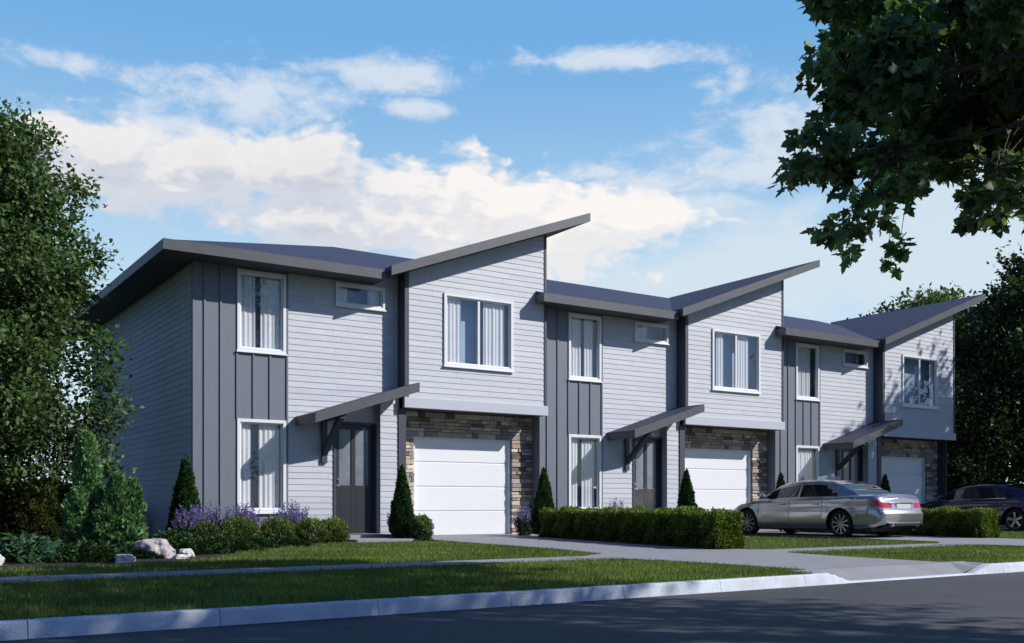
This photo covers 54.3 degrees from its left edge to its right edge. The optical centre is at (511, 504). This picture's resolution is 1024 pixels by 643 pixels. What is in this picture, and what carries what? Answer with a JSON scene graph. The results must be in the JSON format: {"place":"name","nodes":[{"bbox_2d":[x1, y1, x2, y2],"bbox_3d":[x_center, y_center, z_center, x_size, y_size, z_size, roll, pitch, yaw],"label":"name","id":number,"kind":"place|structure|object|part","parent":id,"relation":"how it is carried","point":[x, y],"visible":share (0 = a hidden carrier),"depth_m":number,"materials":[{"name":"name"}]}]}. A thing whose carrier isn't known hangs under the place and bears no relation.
{"place":"outdoors","nodes":[
{"label":"outdoors","id":0,"kind":"place"},
{"bbox_2d":[0,543,981,584],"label":"pavement","id":1,"kind":"structure","parent":0,"point":[166,573],"depth_m":11.52,"materials":[{"name":"concrete"}]},
{"bbox_2d":[0,525,1023,620],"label":"lawn","id":2,"kind":"structure","parent":0,"point":[573,563],"depth_m":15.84,"materials":[{"name":"plant"}]},
{"bbox_2d":[0,479,72,541],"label":"hedge","id":3,"kind":"object","parent":2,"relation":"on","point":[31,512],"visible":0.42,"depth_m":19.75,"materials":[{"name":"green plant"}]},
{"bbox_2d":[0,371,73,478],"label":"broadleaf tree","id":4,"kind":"object","parent":2,"relation":"on","point":[5,473],"depth_m":31.10,"materials":[{"name":"green plant"}]},
{"bbox_2d":[0,97,149,500],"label":"broadleaf tree","id":5,"kind":"object","parent":2,"relation":"on","point":[44,286],"visible":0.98,"depth_m":17.93,"materials":[{"name":"green plant"}]},
{"bbox_2d":[0,543,325,567],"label":"planting bed","id":6,"kind":"object","parent":2,"relation":"on","point":[138,560],"depth_m":12.75,"materials":[{"name":"brown soil"}]},
{"bbox_2d":[0,554,4,564],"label":"rock","id":7,"kind":"object","parent":6,"relation":"on","point":[2,559],"visible":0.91,"depth_m":12.13,"materials":[{"name":"stone"}]},
{"bbox_2d":[0,529,78,563],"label":"hosta","id":8,"kind":"object","parent":6,"relation":"on","point":[44,550],"visible":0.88,"depth_m":12.80,"materials":[{"name":"green plant"}]},
{"bbox_2d":[18,538,87,561],"bbox_3d":[-6.200,0.614,13.329,1.013,0.343,0.993,0,0,-34],"label":"ground cover","id":9,"kind":"object","parent":6,"relation":"on","point":[59,541],"visible":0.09,"depth_m":13.30,"materials":[{"name":"green plant"}]},
{"bbox_2d":[55,430,105,544],"bbox_3d":[-6.653,-0.184,15.613,0.675,1.992,0.884,0,0,36],"label":"juniper","id":10,"kind":"object","parent":6,"relation":"on","point":[85,494],"visible":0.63,"depth_m":15.51,"materials":[{"name":"green plant"}]},
{"bbox_2d":[48,536,124,562],"bbox_3d":[-5.505,0.596,13.036,1.091,0.374,1.077,0,0,-34],"label":"ground cover","id":11,"kind":"object","parent":6,"relation":"on","point":[92,552],"visible":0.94,"depth_m":12.84,"materials":[{"name":"green plant"}]},
{"bbox_2d":[83,473,149,547],"bbox_3d":[-6.103,0.161,15.456,0.984,1.316,0.846,0,0,-34],"label":"juniper","id":12,"kind":"object","parent":6,"relation":"on","point":[118,513],"visible":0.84,"depth_m":15.38,"materials":[{"name":"green plant"}]},
{"bbox_2d":[114,554,135,562],"bbox_3d":[-4.963,0.739,12.799,0.276,0.191,0.455,0,0,-33],"label":"rock","id":13,"kind":"object","parent":6,"relation":"on","point":[125,558],"visible":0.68,"depth_m":12.65,"materials":[{"name":"stone"}]},
{"bbox_2d":[99,540,175,559],"bbox_3d":[-5.274,0.629,13.938,1.103,0.305,1.085,0,0,-14],"label":"ground cover","id":14,"kind":"object","parent":6,"relation":"on","point":[125,548],"visible":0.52,"depth_m":13.64,"materials":[{"name":"green plant"}]},
{"bbox_2d":[131,538,175,558],"bbox_3d":[-4.996,0.702,13.905,0.784,0.440,0.539,0,0,38],"label":"rock","id":15,"kind":"object","parent":6,"relation":"on","point":[164,547],"visible":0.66,"depth_m":13.70,"materials":[{"name":"grey stone"}]},
{"bbox_2d":[148,528,194,544],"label":"ground cover","id":16,"kind":"object","parent":6,"relation":"on","point":[166,535],"visible":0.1,"depth_m":16.48,"materials":[{"name":"green plant"}]},
{"bbox_2d":[171,554,190,558],"bbox_3d":[-4.539,0.736,13.677,0.249,0.101,0.210,0,0,-31],"label":"rock","id":17,"kind":"object","parent":6,"relation":"on","point":[181,556],"visible":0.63,"depth_m":13.61,"materials":[{"name":"stone"}]},
{"bbox_2d":[165,454,200,537],"bbox_3d":[-6.078,-0.074,18.604,0.710,1.749,0.752,0,0,-40],"label":"arborvitae","id":18,"kind":"object","parent":6,"relation":"on","point":[185,493],"visible":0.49,"depth_m":18.46,"materials":[{"name":"green plant"}]},
{"bbox_2d":[179,548,194,556],"bbox_3d":[-4.637,0.731,14.222,0.220,0.198,0.257,0,0,-23],"label":"rock","id":19,"kind":"object","parent":6,"relation":"on","point":[189,551],"visible":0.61,"depth_m":14.14,"materials":[{"name":"stone"}]},
{"bbox_2d":[170,504,204,533],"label":"lavender","id":20,"kind":"object","parent":6,"relation":"on","point":[188,525],"visible":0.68,"depth_m":17.82,"materials":[{"name":"purple plant"}]},
{"bbox_2d":[171,531,235,554],"bbox_3d":[-4.773,0.583,14.964,1.172,0.410,1.121,0,0,-34],"label":"ground cover","id":21,"kind":"object","parent":6,"relation":"on","point":[197,545],"visible":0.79,"depth_m":14.90,"materials":[{"name":"green plant"}]},
{"bbox_2d":[186,521,224,537],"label":"boxwood","id":22,"kind":"object","parent":6,"relation":"on","point":[206,528],"visible":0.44,"depth_m":17.07,"materials":[{"name":"green plant"}]},
{"bbox_2d":[196,500,227,525],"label":"lavender","id":23,"kind":"object","parent":6,"relation":"on","point":[215,518],"visible":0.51,"depth_m":18.23,"materials":[{"name":"purple plant"}]},
{"bbox_2d":[203,529,268,552],"bbox_3d":[-4.512,0.591,15.793,1.202,0.381,1.141,0,0,26],"label":"ground cover","id":24,"kind":"object","parent":6,"relation":"on","point":[229,539],"visible":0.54,"depth_m":15.69,"materials":[{"name":"green plant"}]},
{"bbox_2d":[224,503,255,534],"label":"lavender","id":25,"kind":"object","parent":6,"relation":"on","point":[246,512],"visible":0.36,"depth_m":18.47,"materials":[{"name":"purple plant"}]},
{"bbox_2d":[218,515,262,537],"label":"boxwood","id":26,"kind":"object","parent":6,"relation":"on","point":[230,524],"visible":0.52,"depth_m":17.62,"materials":[{"name":"green plant"}]},
{"bbox_2d":[231,503,259,526],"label":"lavender","id":27,"kind":"object","parent":6,"relation":"on","point":[251,510],"visible":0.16,"depth_m":18.98,"materials":[{"name":"purple plant"}]},
{"bbox_2d":[224,531,279,550],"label":"ground cover","id":28,"kind":"object","parent":6,"relation":"on","point":[262,541],"visible":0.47,"depth_m":16.59,"materials":[{"name":"green plant"}]},
{"bbox_2d":[260,515,296,538],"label":"boxwood","id":29,"kind":"object","parent":6,"relation":"on","point":[272,527],"visible":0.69,"depth_m":18.16,"materials":[{"name":"green plant"}]},
{"bbox_2d":[273,504,301,538],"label":"lavender","id":30,"kind":"object","parent":6,"relation":"on","point":[289,515],"visible":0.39,"depth_m":18.91,"materials":[{"name":"purple plant"}]},
{"bbox_2d":[268,534,315,546],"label":"ground cover","id":31,"kind":"object","parent":6,"relation":"on","point":[282,541],"visible":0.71,"depth_m":17.43,"materials":[{"name":"green plant"}]},
{"bbox_2d":[283,499,308,532],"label":"lavender","id":32,"kind":"object","parent":6,"relation":"on","point":[296,512],"visible":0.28,"depth_m":19.51,"materials":[{"name":"purple plant"}]},
{"bbox_2d":[294,515,332,543],"bbox_3d":[-3.781,0.489,18.853,0.764,0.592,0.775,0,0,-34],"label":"boxwood","id":33,"kind":"object","parent":6,"relation":"on","point":[311,527],"visible":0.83,"depth_m":18.68,"materials":[{"name":"green plant"}]},
{"bbox_2d":[317,516,349,542],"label":"boxwood","id":34,"kind":"object","parent":6,"relation":"on","point":[337,525],"visible":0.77,"depth_m":19.02,"materials":[{"name":"green plant"}]},
{"bbox_2d":[59,213,589,542],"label":"townhouse","id":35,"kind":"structure","parent":2,"relation":"on","point":[322,382],"depth_m":21.75,"materials":[{"name":"paint"}]},
{"bbox_2d":[236,268,287,355],"bbox_3d":[-5.211,-3.825,20.552,1.500,1.920,0.450,0,0,-34],"label":"window","id":36,"kind":"structure","parent":35,"relation":"in","point":[261,296],"depth_m":20.56,"materials":[{"name":"white plastic"}]},
{"bbox_2d":[236,418,287,513],"bbox_3d":[-5.211,-0.680,20.552,1.500,2.170,0.450,0,0,-34],"label":"window","id":37,"kind":"structure","parent":35,"relation":"in","point":[261,444],"depth_m":20.59,"materials":[{"name":"white plastic"}]},
{"bbox_2d":[333,422,375,533],"bbox_3d":[-3.412,-0.555,21.593,1.000,2.430,0.146,0,0,-34],"label":"front door","id":38,"kind":"structure","parent":35,"relation":"in","point":[354,444],"depth_m":21.63,"materials":[{"name":"grey paint"}]},
{"bbox_2d":[335,281,385,311],"bbox_3d":[-3.377,-4.400,21.758,1.650,0.790,0.450,0,0,-34],"label":"window","id":39,"kind":"structure","parent":35,"relation":"in","point":[348,295],"depth_m":21.83,"materials":[{"name":"white plastic"}]},
{"bbox_2d":[413,436,510,534],"bbox_3d":[-1.178,-0.400,23.554,2.670,2.300,0.110,0,0,-34],"label":"garage door","id":40,"kind":"structure","parent":35,"relation":"in","point":[463,485],"depth_m":23.58,"materials":[{"name":"white plastic"}]},
{"bbox_2d":[440,292,514,372],"bbox_3d":[-0.851,-3.830,23.051,2.330,1.910,0.450,0,0,-34],"label":"window","id":41,"kind":"structure","parent":35,"relation":"in","point":[478,332],"depth_m":23.18,"materials":[{"name":"glass"}]},
{"bbox_2d":[409,513,434,540],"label":"boxwood","id":42,"kind":"object","parent":2,"relation":"on","point":[425,523],"visible":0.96,"depth_m":20.15,"materials":[{"name":"green plant"}]},
{"bbox_2d":[529,466,554,534],"bbox_3d":[0.714,-0.033,22.575,0.669,1.667,0.669,0,0,20],"label":"arborvitae","id":43,"kind":"object","parent":2,"relation":"on","point":[543,498],"visible":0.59,"depth_m":22.44,"materials":[{"name":"green plant"}]},
{"bbox_2d":[608,499,625,507],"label":"lavender","id":44,"kind":"object","parent":2,"relation":"on","point":[615,504],"visible":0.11,"depth_m":24.81,"materials":[{"name":"purple plant"}]},
{"bbox_2d":[431,260,819,533],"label":"townhouse","id":45,"kind":"structure","parent":2,"relation":"on","point":[695,379],"depth_m":26.39,"materials":[{"name":"grey"}]},
{"bbox_2d":[568,434,601,508],"bbox_3d":[1.729,-0.680,25.159,1.500,2.170,0.450,0,0,-34],"label":"window","id":46,"kind":"structure","parent":45,"relation":"in","point":[584,451],"depth_m":25.20,"materials":[{"name":"glass"}]},
{"bbox_2d":[568,312,602,382],"bbox_3d":[1.729,-3.825,25.159,1.500,1.920,0.450,0,0,-34],"label":"window","id":47,"kind":"structure","parent":45,"relation":"in","point":[584,331],"depth_m":25.18,"materials":[{"name":"white plastic"}]},
{"bbox_2d":[633,436,661,508],"bbox_3d":[3.528,-0.555,26.200,1.000,2.430,0.146,0,0,-34],"label":"front door","id":48,"kind":"structure","parent":45,"relation":"in","point":[647,464],"depth_m":26.26,"materials":[{"name":"grey paint"}]},
{"bbox_2d":[634,321,669,344],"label":"window","id":49,"kind":"structure","parent":45,"relation":"in","point":[644,332],"depth_m":26.31,"materials":[{"name":"white plastic"}]},
{"bbox_2d":[685,448,750,510],"bbox_3d":[5.762,-0.400,28.161,2.670,2.300,0.110,0,0,-34],"label":"garage door","id":50,"kind":"structure","parent":45,"relation":"in","point":[720,478],"depth_m":28.23,"materials":[{"name":"white plastic"}]},
{"bbox_2d":[712,329,761,393],"bbox_3d":[6.090,-3.830,27.658,2.330,1.910,0.450,0,0,-34],"label":"window","id":51,"kind":"structure","parent":45,"relation":"in","point":[736,356],"depth_m":27.82,"materials":[{"name":"glass"}]},
{"bbox_2d":[538,505,745,548],"bbox_3d":[2.218,0.396,19.140,0.878,0.778,6.731,0,0,-24],"label":"hedge","id":52,"kind":"object","parent":2,"relation":"on","point":[696,527],"visible":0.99,"depth_m":17.86,"materials":[{"name":"green plant"}]},
{"bbox_2d":[677,468,697,507],"bbox_3d":[4.353,-0.060,24.898,0.678,1.721,0.688,0,0,-2],"label":"arborvitae","id":53,"kind":"object","parent":2,"relation":"on","point":[686,495],"visible":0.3,"depth_m":24.81,"materials":[{"name":"green plant"}]},
{"bbox_2d":[773,473,784,530],"bbox_3d":[7.241,-0.038,26.903,0.656,1.676,0.646,0,0,33],"label":"arborvitae","id":54,"kind":"object","parent":2,"relation":"on","point":[780,481],"visible":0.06,"depth_m":26.85,"materials":[{"name":"green plant"}]},
{"bbox_2d":[612,294,985,503],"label":"townhouse","id":55,"kind":"structure","parent":2,"relation":"on","point":[869,399],"depth_m":31.16,"materials":[{"name":"grey"}]},
{"bbox_2d":[795,342,820,401],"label":"window","id":56,"kind":"structure","parent":55,"relation":"in","point":[807,355],"depth_m":29.76,"materials":[{"name":"glass"}]},
{"bbox_2d":[796,445,819,481],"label":"window","id":57,"kind":"structure","parent":55,"relation":"in","point":[807,457],"depth_m":29.78,"materials":[{"name":"glass"}]},
{"bbox_2d":[841,448,862,481],"bbox_3d":[10.468,-0.555,30.807,1.000,2.430,0.146,0,0,-34],"label":"front door","id":58,"kind":"structure","parent":55,"relation":"in","point":[852,470],"depth_m":30.90,"materials":[{"name":"grey paint"}]},
{"bbox_2d":[842,349,868,372],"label":"window","id":59,"kind":"structure","parent":55,"relation":"in","point":[851,358],"depth_m":31.12,"materials":[{"name":"white plastic"}]},
{"bbox_2d":[881,456,924,503],"bbox_3d":[12.702,-0.400,32.768,2.670,2.300,0.110,0,0,-34],"label":"garage door","id":60,"kind":"structure","parent":55,"relation":"in","point":[906,475],"depth_m":32.97,"materials":[{"name":"white plastic"}]},
{"bbox_2d":[902,354,938,412],"bbox_3d":[13.030,-3.830,32.265,2.330,1.910,0.450,0,0,-34],"label":"window","id":61,"kind":"structure","parent":55,"relation":"in","point":[919,374],"depth_m":32.58,"materials":[{"name":"glass"}]},
{"bbox_2d":[880,474,890,492],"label":"arborvitae","id":62,"kind":"object","parent":2,"relation":"on","point":[885,485],"visible":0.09,"depth_m":29.22,"materials":[{"name":"green plant"}]},
{"bbox_2d":[799,505,1000,537],"bbox_3d":[9.067,0.389,24.119,0.875,0.778,5.979,0,0,-26],"label":"hedge","id":63,"kind":"object","parent":2,"relation":"on","point":[951,521],"visible":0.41,"depth_m":22.05,"materials":[{"name":"green plant"}]},
{"bbox_2d":[846,282,992,339],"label":"broadleaf tree","id":64,"kind":"object","parent":2,"relation":"on","point":[937,296],"visible":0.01,"depth_m":50.84,"materials":[{"name":"green plant"}]},
{"bbox_2d":[881,296,1006,480],"bbox_3d":[16.860,-3.739,40.380,6.052,9.179,6.350,0,0,-34],"label":"broadleaf tree","id":65,"kind":"object","parent":2,"relation":"on","point":[958,344],"visible":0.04,"depth_m":38.75,"materials":[{"name":"green plant"}]},
{"bbox_2d":[947,365,1023,493],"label":"broadleaf tree","id":66,"kind":"object","parent":2,"relation":"on","point":[965,468],"visible":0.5,"depth_m":35.59,"materials":[{"name":"green plant"}]},
{"bbox_2d":[951,233,1023,485],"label":"broadleaf tree","id":67,"kind":"object","parent":2,"relation":"on","point":[1005,314],"visible":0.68,"depth_m":37.11,"materials":[{"name":"green plant"}]},
{"bbox_2d":[955,291,1023,483],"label":"broadleaf tree","id":68,"kind":"object","parent":2,"relation":"on","point":[969,329],"visible":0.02,"depth_m":42.65,"materials":[{"name":"green plant"}]},
{"label":"planting bed","id":69,"kind":"structure","parent":2,"relation":"on","visible":0},
{"bbox_2d":[387,464,415,537],"bbox_3d":[-2.267,-0.018,20.632,0.632,1.637,0.650,0,0,-32],"label":"arborvitae","id":70,"kind":"object","parent":69,"relation":"on","point":[402,515],"visible":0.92,"depth_m":20.49,"materials":[{"name":"green plant"}]},
{"bbox_2d":[0,572,1023,642],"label":"road","id":71,"kind":"structure","parent":0,"point":[983,608],"depth_m":7.17,"materials":[{"name":"grey asphalt"}]},
{"bbox_2d":[0,0,1023,488],"label":"sky","id":72,"kind":"structure","parent":0,"point":[412,129],"materials":[{"name":"blue"}]},
{"bbox_2d":[431,534,938,569],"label":"driveway","id":73,"kind":"structure","parent":0,"point":[772,557],"depth_m":14.69,"materials":[{"name":"concrete"}]},
{"bbox_2d":[511,505,532,535],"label":"lavender","id":74,"kind":"object","parent":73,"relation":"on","point":[523,526],"visible":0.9,"depth_m":23.03,"materials":[{"name":"purple plant"}]},
{"bbox_2d":[742,529,1023,545],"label":"driveway","id":75,"kind":"structure","parent":0,"point":[970,541],"depth_m":21.12,"materials":[{"name":"concrete"}]},
{"bbox_2d":[732,480,922,536],"bbox_3d":[7.241,0.087,23.663,2.049,1.324,4.805,0,0,-34],"label":"parked car","id":76,"kind":"object","parent":75,"relation":"on","point":[842,508],"visible":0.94,"depth_m":22.48,"materials":[{"name":"silver metal"}]},
{"bbox_3d":[6.291,0.036,23.711,0.295,0.968,1.219,0,0,-34],"label":"door","id":77,"kind":"part","parent":76,"relation":"part of","materials":[{"name":"silver metal"}]},
{"bbox_3d":[6.890,0.030,22.809,0.295,0.966,1.268,0,0,-34],"label":"door","id":78,"kind":"part","parent":76,"relation":"part of","materials":[{"name":"silver metal"}]},
{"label":"rear window","id":79,"kind":"part","parent":76,"relation":"part of","materials":[{"name":"blue glass"}]},
{"bbox_2d":[787,561,985,579],"bbox_3d":[4.459,0.779,11.653,3.280,0.110,0.355,0,0,-34],"label":"apron","id":80,"kind":"object","parent":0,"point":[884,571],"visible":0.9,"depth_m":11.69,"materials":[{"name":"concrete"}]},
{"label":"ground","id":81,"kind":"structure","parent":0,"visible":0},
{"bbox_2d":[0,561,1023,640],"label":"kerb","id":82,"kind":"structure","parent":81,"relation":"on","point":[33,628],"depth_m":7.72,"materials":[{"name":"concrete"}]},
{"label":"far verge","id":83,"kind":"structure","parent":0,"visible":0},
{"bbox_2d":[766,0,1023,280],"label":"maple tree","id":84,"kind":"object","parent":83,"relation":"on","point":[906,63],"visible":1,"depth_m":9.52,"materials":[{"name":"green plant"}]},
{"label":"driveway","id":85,"kind":"structure","parent":0,"visible":0},
{"bbox_2d":[920,484,1023,531],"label":"parked car","id":86,"kind":"object","parent":85,"relation":"on","point":[1007,500],"visible":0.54,"depth_m":27.91,"materials":[{"name":"blue paint"}]},
{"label":"door","id":87,"kind":"part","parent":86,"relation":"part of","materials":[{"name":"blue paint"}]},
{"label":"door","id":88,"kind":"part","parent":86,"relation":"part of","materials":[{"name":"blue paint"}]},
{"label":"rear window","id":89,"kind":"part","parent":86,"relation":"part of","materials":[{"name":"black glass"}]}
]}

